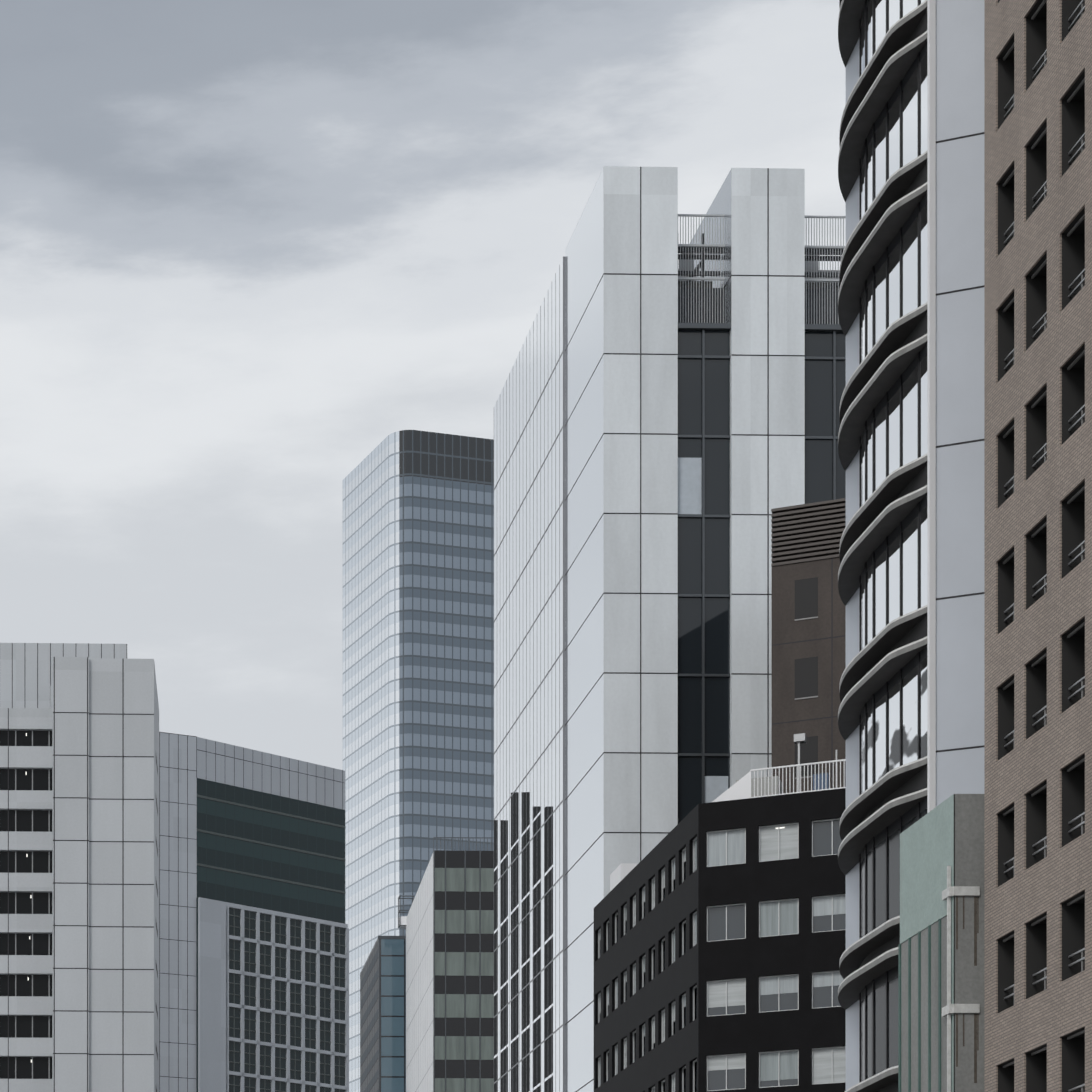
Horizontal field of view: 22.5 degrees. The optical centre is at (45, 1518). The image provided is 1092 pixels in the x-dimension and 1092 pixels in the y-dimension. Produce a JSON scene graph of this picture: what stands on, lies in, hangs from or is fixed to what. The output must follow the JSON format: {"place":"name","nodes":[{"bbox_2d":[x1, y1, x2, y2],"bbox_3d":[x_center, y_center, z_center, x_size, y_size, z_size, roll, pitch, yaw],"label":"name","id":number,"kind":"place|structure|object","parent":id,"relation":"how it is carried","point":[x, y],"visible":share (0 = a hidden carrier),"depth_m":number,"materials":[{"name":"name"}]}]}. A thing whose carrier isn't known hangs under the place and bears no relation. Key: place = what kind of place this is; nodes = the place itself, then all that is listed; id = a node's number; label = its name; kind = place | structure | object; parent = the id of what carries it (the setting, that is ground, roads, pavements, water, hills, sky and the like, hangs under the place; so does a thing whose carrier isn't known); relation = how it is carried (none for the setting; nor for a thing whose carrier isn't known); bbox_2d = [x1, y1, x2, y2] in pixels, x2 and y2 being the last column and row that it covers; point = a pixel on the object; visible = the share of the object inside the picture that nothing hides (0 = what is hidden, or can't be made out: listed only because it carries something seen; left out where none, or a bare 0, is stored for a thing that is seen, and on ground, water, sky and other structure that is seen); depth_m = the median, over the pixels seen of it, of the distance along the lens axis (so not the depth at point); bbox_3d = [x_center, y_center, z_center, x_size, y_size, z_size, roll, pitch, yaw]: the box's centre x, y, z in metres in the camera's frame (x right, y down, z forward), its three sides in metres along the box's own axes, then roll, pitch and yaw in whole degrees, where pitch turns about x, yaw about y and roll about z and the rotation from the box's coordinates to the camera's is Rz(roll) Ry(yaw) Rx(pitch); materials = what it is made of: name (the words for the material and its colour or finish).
{"place":"outdoors","nodes":[
{"label":"outdoors","id":0,"kind":"place"},
{"bbox_2d":[343,430,493,1091],"bbox_3d":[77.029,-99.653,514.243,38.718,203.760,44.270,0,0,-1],"label":"skyscraper","id":1,"kind":"structure","parent":0,"point":[418,637],"depth_m":494.71,"materials":[{"name":"glass"}]},
{"bbox_2d":[0,0,845,769],"label":"sky","id":2,"kind":"structure","parent":0,"point":[248,247],"materials":[{"name":"grey"}]},
{"label":"ground","id":3,"kind":"structure","parent":0,"visible":0},
{"bbox_2d":[0,643,158,1091],"bbox_3d":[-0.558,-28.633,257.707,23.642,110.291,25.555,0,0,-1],"label":"grey office building","id":4,"kind":"structure","parent":3,"relation":"on","point":[79,867],"depth_m":245.49,"materials":[{"name":"concrete"}]},
{"bbox_2d":[159,732,348,1091],"bbox_3d":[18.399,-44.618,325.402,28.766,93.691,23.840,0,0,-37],"label":"building","id":5,"kind":"structure","parent":3,"relation":"on","point":[253,962],"depth_m":315.43,"materials":[{"name":"grey concrete"}]},
{"bbox_2d":[360,936,405,1091],"bbox_3d":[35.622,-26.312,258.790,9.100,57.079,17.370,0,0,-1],"label":"building","id":6,"kind":"structure","parent":3,"relation":"on","point":[383,1020],"depth_m":250.10,"materials":[{"name":"glass"}]},
{"bbox_2d":[406,837,493,1091],"bbox_3d":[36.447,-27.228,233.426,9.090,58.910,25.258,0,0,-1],"label":"banded building","id":7,"kind":"structure","parent":3,"relation":"on","point":[450,982],"depth_m":220.83,"materials":[{"name":"concrete"}]},
{"bbox_2d":[398,895,413,927],"bbox_3d":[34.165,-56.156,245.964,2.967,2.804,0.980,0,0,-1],"label":"gondola cradle","id":8,"kind":"object","parent":7,"relation":"attached to","point":[401,921],"visible":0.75,"depth_m":245.53,"materials":[{"name":"grey metal"}]},
{"bbox_2d":[494,166,845,1091],"bbox_3d":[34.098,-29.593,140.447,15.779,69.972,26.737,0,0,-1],"label":"building","id":9,"kind":"structure","parent":3,"relation":"on","point":[666,430],"depth_m":127.33,"materials":[{"name":"white concrete panels"},{"name":"glass"},{"name":"dark glass"}]},
{"bbox_2d":[594,733,845,1091],"bbox_3d":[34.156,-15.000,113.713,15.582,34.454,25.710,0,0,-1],"label":"building","id":10,"kind":"structure","parent":3,"relation":"on","point":[719,935],"depth_m":107.50,"materials":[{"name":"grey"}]},
{"bbox_2d":[771,498,845,792],"bbox_3d":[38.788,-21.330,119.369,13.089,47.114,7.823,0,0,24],"label":"building","id":11,"kind":"structure","parent":3,"relation":"on","point":[808,645],"depth_m":117.40,"materials":[{"name":"brown brick"}]},
{"bbox_2d":[838,0,983,1091],"bbox_3d":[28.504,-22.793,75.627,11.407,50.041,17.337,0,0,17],"label":"building balconies","id":12,"kind":"structure","parent":3,"relation":"on","point":[911,415],"depth_m":71.22,"materials":[{"name":"grey metal"}]},
{"bbox_2d":[898,794,983,1091],"bbox_3d":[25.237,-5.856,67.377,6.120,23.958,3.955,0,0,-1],"label":"green building","id":13,"kind":"structure","parent":3,"relation":"on","point":[941,997],"depth_m":66.14,"materials":[{"name":"concrete"}]},
{"bbox_2d":[984,0,1091,1091],"bbox_3d":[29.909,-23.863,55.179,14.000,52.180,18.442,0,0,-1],"label":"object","id":14,"kind":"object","parent":3,"relation":"on","point":[1037,545],"visible":1,"depth_m":61.51,"materials":[{"name":"brown brick"}]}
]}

